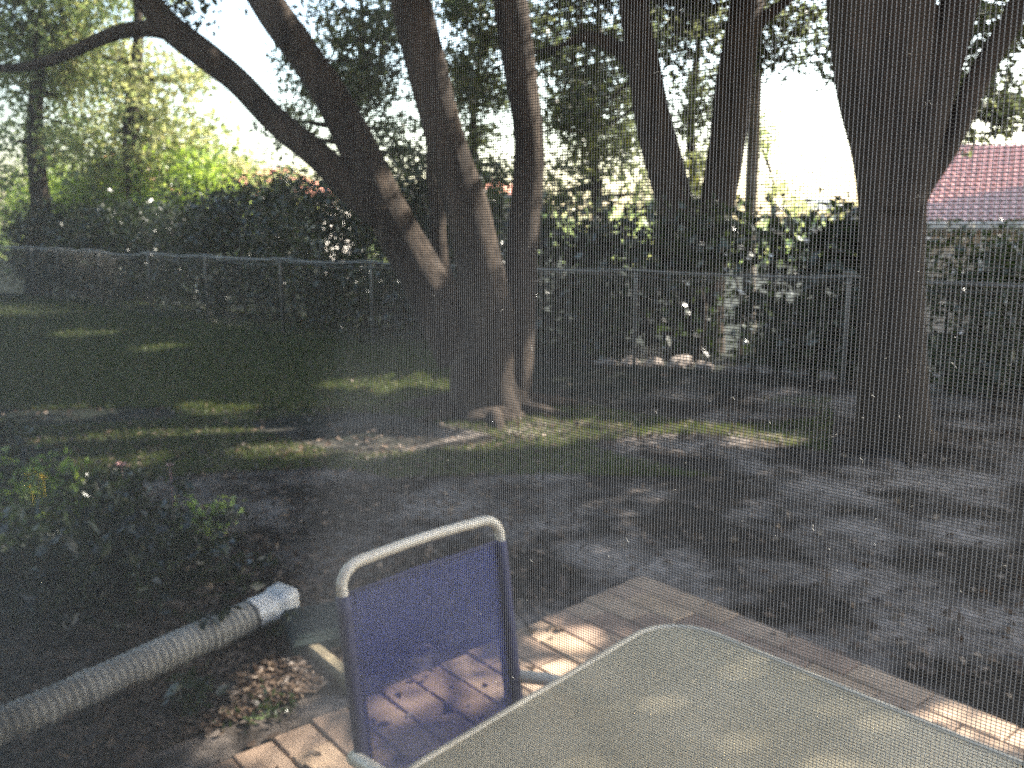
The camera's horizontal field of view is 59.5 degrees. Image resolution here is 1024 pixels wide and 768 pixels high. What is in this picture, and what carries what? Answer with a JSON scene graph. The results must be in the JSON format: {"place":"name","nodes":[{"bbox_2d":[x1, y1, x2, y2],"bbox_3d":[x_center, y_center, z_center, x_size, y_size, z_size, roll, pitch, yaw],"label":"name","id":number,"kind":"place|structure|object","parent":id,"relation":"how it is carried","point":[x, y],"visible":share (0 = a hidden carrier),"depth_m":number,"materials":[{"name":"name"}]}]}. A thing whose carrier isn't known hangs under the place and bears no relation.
{"place":"outdoors","nodes":[
{"label":"outdoors","id":0,"kind":"place"},
{"bbox_2d":[0,294,450,410],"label":"lawn grass","id":1,"kind":"structure","parent":0,"point":[423,359],"depth_m":11.02,"materials":[{"name":"green plant"}]},
{"bbox_2d":[0,231,1023,767],"bbox_3d":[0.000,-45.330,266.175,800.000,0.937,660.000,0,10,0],"label":"ground","id":2,"kind":"structure","parent":0,"point":[518,537],"depth_m":5.57,"materials":[{"name":"soil"}]},
{"bbox_2d":[0,415,42,503],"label":"weed","id":3,"kind":"object","parent":2,"relation":"on","point":[16,448],"visible":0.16,"depth_m":5.43,"materials":[{"name":"green plant"}]},
{"bbox_2d":[0,445,94,541],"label":"bedding plant","id":4,"kind":"object","parent":2,"relation":"on","point":[75,472],"visible":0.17,"depth_m":4.95,"materials":[{"name":"green plant"}]},
{"bbox_2d":[0,186,156,300],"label":"hedge","id":5,"kind":"object","parent":2,"relation":"on","point":[47,236],"visible":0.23,"depth_m":22.46,"materials":[{"name":"green plant"}]},
{"bbox_2d":[0,493,172,629],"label":"bedding plant","id":6,"kind":"object","parent":2,"relation":"on","point":[74,554],"visible":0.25,"depth_m":3.99,"materials":[{"name":"green plant"}]},
{"bbox_2d":[0,0,190,295],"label":"background tree","id":7,"kind":"object","parent":2,"relation":"on","point":[36,118],"visible":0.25,"depth_m":23.92,"materials":[{"name":"green plant"}]},
{"bbox_2d":[8,462,193,551],"bbox_3d":[-2.166,0.693,4.775,1.046,0.489,0.856,8,13,39],"label":"bedding plant","id":8,"kind":"object","parent":2,"relation":"on","point":[138,482],"visible":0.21,"depth_m":4.84,"materials":[{"name":"green plant"}]},
{"bbox_2d":[76,145,165,199],"bbox_3d":[-10.989,-4.886,25.830,2.318,4.270,4.414,-9,13,-41],"label":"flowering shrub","id":9,"kind":"object","parent":2,"relation":"on","point":[118,178],"depth_m":24.99,"materials":[{"name":"green plant"}]},
{"bbox_2d":[0,122,266,297],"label":"flowering shrub","id":10,"kind":"object","parent":2,"relation":"on","point":[202,174],"visible":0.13,"depth_m":22.42,"materials":[{"name":"green plant"}]},
{"bbox_2d":[34,3,240,300],"bbox_3d":[-9.672,-6.453,23.559,5.695,8.546,5.023,0,10,0],"label":"background tree","id":11,"kind":"object","parent":2,"relation":"on","point":[195,131],"visible":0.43,"depth_m":22.86,"materials":[{"name":"green plant"}]},
{"bbox_2d":[0,504,277,641],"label":"bedding plant","id":12,"kind":"object","parent":2,"relation":"on","point":[234,538],"visible":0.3,"depth_m":4.23,"materials":[{"name":"green plant"}]},
{"bbox_2d":[154,658,228,718],"bbox_3d":[-1.168,1.119,3.268,0.212,0.176,0.253,3,11,19],"label":"weed","id":13,"kind":"object","parent":2,"relation":"on","point":[219,690],"visible":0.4,"depth_m":3.23,"materials":[{"name":"green plant"}]},
{"bbox_2d":[156,494,247,537],"bbox_3d":[-1.743,0.759,5.061,0.447,0.257,0.510,0,10,0],"label":"weed","id":14,"kind":"object","parent":2,"relation":"on","point":[218,510],"visible":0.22,"depth_m":5.10,"materials":[{"name":"green plant"}]},
{"bbox_2d":[89,599,342,765],"bbox_3d":[-1.188,1.129,3.540,1.476,0.099,1.281,0,10,0],"label":"leaf pile","id":15,"kind":"object","parent":2,"relation":"on","point":[199,675],"visible":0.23,"depth_m":3.45,"materials":[{"name":"brown plant"}]},
{"bbox_2d":[0,582,299,748],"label":"drain pipe","id":16,"kind":"object","parent":15,"relation":"on","point":[272,597],"visible":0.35,"depth_m":3.52,"materials":[{"name":"grey plastic"}]},
{"bbox_2d":[281,601,340,656],"bbox_3d":[-0.821,1.063,3.856,0.300,0.135,0.340,-4,11,-24],"label":"splash block","id":17,"kind":"object","parent":15,"relation":"on","point":[312,629],"depth_m":3.76,"materials":[{"name":"grey concrete"}]},
{"bbox_2d":[212,677,296,732],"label":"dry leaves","id":18,"kind":"object","parent":2,"relation":"on","point":[274,707],"visible":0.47,"depth_m":3.23,"materials":[{"name":"brown plant"}]},
{"bbox_2d":[167,168,349,290],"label":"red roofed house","id":19,"kind":"structure","parent":2,"relation":"on","point":[285,217],"depth_m":33.62,"materials":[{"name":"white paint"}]},
{"bbox_2d":[202,139,318,295],"bbox_3d":[-7.324,-4.718,25.625,4.027,4.692,3.400,-3,10,-16],"label":"background tree","id":20,"kind":"object","parent":2,"relation":"on","point":[249,172],"visible":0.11,"depth_m":25.23,"materials":[{"name":"green plant"}]},
{"bbox_2d":[35,147,508,340],"bbox_3d":[-5.903,-2.889,18.331,15.259,3.446,3.187,9,14,42],"label":"hedge","id":21,"kind":"object","parent":2,"relation":"on","point":[213,239],"visible":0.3,"depth_m":16.00,"materials":[{"name":"green plant"}]},
{"bbox_2d":[262,612,296,636],"bbox_3d":[-0.984,1.042,3.825,0.257,0.143,0.199,0,10,0],"label":"weed","id":22,"kind":"object","parent":2,"relation":"on","point":[275,633],"visible":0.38,"depth_m":3.80,"materials":[{"name":"green plant"}]},
{"bbox_2d":[0,0,591,431],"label":"oak tree","id":23,"kind":"object","parent":2,"relation":"on","point":[428,320],"visible":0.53,"depth_m":8.12,"materials":[{"name":"brown plant"}]},
{"bbox_2d":[278,621,346,693],"bbox_3d":[-0.811,1.102,3.678,0.055,0.070,0.720,-8,13,-37],"label":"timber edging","id":24,"kind":"object","parent":2,"relation":"on","point":[327,663],"visible":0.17,"depth_m":3.54,"materials":[{"name":"brown wood"}]},
{"bbox_2d":[244,0,460,300],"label":"background tree","id":25,"kind":"object","parent":2,"relation":"on","point":[371,93],"visible":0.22,"depth_m":18.07,"materials":[{"name":"green plant"}]},
{"bbox_2d":[0,193,829,271],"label":"distant trees","id":26,"kind":"object","parent":2,"relation":"on","point":[739,205],"visible":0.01,"depth_m":52.47,"materials":[{"name":"green plant"}]},
{"bbox_2d":[1,394,833,477],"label":"sparse grass","id":27,"kind":"structure","parent":2,"relation":"on","point":[501,449],"depth_m":7.17,"materials":[{"name":"green plant"}]},
{"bbox_2d":[432,0,550,204],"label":"background tree","id":28,"kind":"object","parent":2,"relation":"on","point":[474,144],"visible":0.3,"depth_m":18.89,"materials":[{"name":"green plant"}]},
{"bbox_2d":[0,246,1023,406],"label":"chain link fence","id":29,"kind":"object","parent":2,"relation":"on","point":[739,276],"visible":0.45,"depth_m":10.99,"materials":[{"name":"grey metal"}]},
{"bbox_2d":[0,355,1023,767],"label":"dead leaves","id":30,"kind":"object","parent":2,"relation":"on","point":[516,571],"visible":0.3,"depth_m":4.91,"materials":[{"name":"brown plant"}]},
{"bbox_2d":[485,0,704,272],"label":"background tree","id":31,"kind":"object","parent":2,"relation":"on","point":[635,153],"visible":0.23,"depth_m":19.06,"materials":[{"name":"green plant"}]},
{"bbox_2d":[595,358,617,364],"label":"edging stone","id":32,"kind":"object","parent":2,"relation":"on","point":[604,360],"visible":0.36,"depth_m":10.88,"materials":[{"name":"grey stone"}]},
{"bbox_2d":[620,357,639,365],"bbox_3d":[1.491,-0.256,11.227,0.247,0.187,0.282,-4,11,-23],"label":"edging stone","id":33,"kind":"object","parent":2,"relation":"on","point":[630,360],"visible":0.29,"depth_m":11.16,"materials":[{"name":"grey stone"}]},
{"bbox_2d":[448,0,826,353],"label":"oak tree","id":34,"kind":"object","parent":2,"relation":"on","point":[647,147],"visible":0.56,"depth_m":12.13,"materials":[{"name":"green plant"}]},
{"bbox_2d":[642,357,663,366],"bbox_3d":[1.760,-0.256,11.233,0.297,0.159,0.230,6,12,31],"label":"edging stone","id":35,"kind":"object","parent":2,"relation":"on","point":[653,362],"visible":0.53,"depth_m":11.16,"materials":[{"name":"beige stone"}]},
{"bbox_2d":[401,187,957,378],"bbox_3d":[1.727,-1.360,11.847,7.476,2.718,2.127,7,12,33],"label":"hedge","id":36,"kind":"object","parent":2,"relation":"on","point":[635,250],"visible":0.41,"depth_m":11.07,"materials":[{"name":"green plant"}]},
{"bbox_2d":[666,355,693,367],"bbox_3d":[2.067,-0.260,11.131,0.428,0.206,0.300,-9,14,-43],"label":"edging stone","id":37,"kind":"object","parent":2,"relation":"on","point":[680,360],"visible":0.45,"depth_m":11.03,"materials":[{"name":"beige stone"}]},
{"bbox_2d":[695,361,713,369],"bbox_3d":[2.329,-0.207,10.835,0.177,0.129,0.309,-5,11,-27],"label":"edging stone","id":38,"kind":"object","parent":2,"relation":"on","point":[697,364],"visible":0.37,"depth_m":10.79,"materials":[{"name":"beige stone"}]},
{"bbox_2d":[726,365,748,372],"bbox_3d":[2.595,-0.160,10.386,0.292,0.116,0.170,-2,10,-12],"label":"edging stone","id":39,"kind":"object","parent":2,"relation":"on","point":[746,368],"visible":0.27,"depth_m":10.31,"materials":[{"name":"grey stone"}]},
{"bbox_2d":[649,0,826,216],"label":"background tree","id":40,"kind":"object","parent":2,"relation":"on","point":[701,155],"visible":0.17,"depth_m":18.06,"materials":[{"name":"green plant"}]},
{"bbox_2d":[741,9,763,352],"bbox_3d":[3.375,-4.802,13.271,3.833,8.979,3.509,0,10,0],"label":"slender tree","id":41,"kind":"object","parent":2,"relation":"on","point":[748,152],"visible":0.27,"depth_m":13.54,"materials":[{"name":"brown plant"}]},
{"bbox_2d":[755,364,774,374],"bbox_3d":[2.941,-0.145,10.373,0.229,0.154,0.348,1,10,3],"label":"edging stone","id":42,"kind":"object","parent":2,"relation":"on","point":[765,368],"visible":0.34,"depth_m":10.29,"materials":[{"name":"grey stone"}]},
{"bbox_2d":[779,366,809,376],"bbox_3d":[3.231,-0.125,10.292,0.259,0.183,0.277,-6,12,-29],"label":"edging stone","id":43,"kind":"object","parent":2,"relation":"on","point":[789,370],"visible":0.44,"depth_m":10.23,"materials":[{"name":"grey stone"}]},
{"bbox_2d":[742,104,855,299],"bbox_3d":[8.220,-5.129,25.515,4.125,5.516,2.396,-3,10,-14],"label":"background tree","id":44,"kind":"object","parent":2,"relation":"on","point":[793,203],"visible":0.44,"depth_m":25.06,"materials":[{"name":"green plant"}]},
{"bbox_2d":[784,198,843,259],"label":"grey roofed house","id":45,"kind":"structure","parent":2,"relation":"on","point":[823,200],"depth_m":60.71,"materials":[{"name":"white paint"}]},
{"bbox_2d":[819,371,836,379],"bbox_3d":[3.515,-0.075,10.037,0.255,0.152,0.213,-5,11,-27],"label":"edging stone","id":46,"kind":"object","parent":2,"relation":"on","point":[830,373],"visible":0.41,"depth_m":9.97,"materials":[{"name":"grey stone"}]},
{"bbox_2d":[785,0,1023,468],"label":"oak tree","id":47,"kind":"object","parent":2,"relation":"on","point":[867,250],"visible":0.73,"depth_m":6.75,"materials":[{"name":"brown plant"}]},
{"bbox_2d":[925,213,1023,402],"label":"shrub","id":48,"kind":"object","parent":2,"relation":"on","point":[974,279],"visible":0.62,"depth_m":9.15,"materials":[{"name":"green plant"}]},
{"bbox_2d":[925,143,1023,332],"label":"tiled house","id":49,"kind":"structure","parent":2,"relation":"on","point":[976,199],"depth_m":21.03,"materials":[{"name":"red tile"}]},
{"bbox_2d":[978,242,1016,272],"bbox_3d":[11.197,-2.648,20.310,1.310,1.110,0.070,0,10,0],"label":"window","id":50,"kind":"structure","parent":49,"relation":"in","point":[985,269],"depth_m":20.26,"materials":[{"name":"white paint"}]},
{"bbox_2d":[949,218,1023,373],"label":"shrub","id":51,"kind":"object","parent":2,"relation":"on","point":[1009,226],"visible":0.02,"depth_m":11.06,"materials":[{"name":"green plant"}]},
{"bbox_2d":[965,245,1023,396],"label":"shrub","id":52,"kind":"object","parent":2,"relation":"on","point":[1010,352],"visible":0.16,"depth_m":9.14,"materials":[{"name":"green plant"}]},
{"bbox_2d":[0,0,1023,226],"label":"sky","id":53,"kind":"structure","parent":0,"point":[779,149],"materials":[{"name":"white"}]},
{"bbox_2d":[208,576,1023,767],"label":"patio","id":54,"kind":"structure","parent":0,"point":[732,635],"depth_m":3.69,"materials":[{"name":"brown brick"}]},
{"bbox_2d":[335,516,558,767],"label":"patio chair","id":55,"kind":"object","parent":54,"relation":"on","point":[458,627],"visible":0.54,"depth_m":2.11,"materials":[{"name":"fabric"}]},
{"bbox_2d":[409,624,1023,767],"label":"patio table","id":56,"kind":"object","parent":54,"relation":"on","point":[791,715],"visible":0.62,"depth_m":1.88,"materials":[{"name":"paint"}]},
{"bbox_3d":[0.000,-0.047,-3.157,18.000,5.100,12.600,0,10,0],"label":"porch house","id":57,"kind":"object","parent":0,"visible":0},
{"bbox_2d":[0,0,1023,767],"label":"window screen","id":58,"kind":"object","parent":57,"relation":"attached to","point":[472,372],"depth_m":0.58,"materials":[{"name":"grey metal"}]}
]}

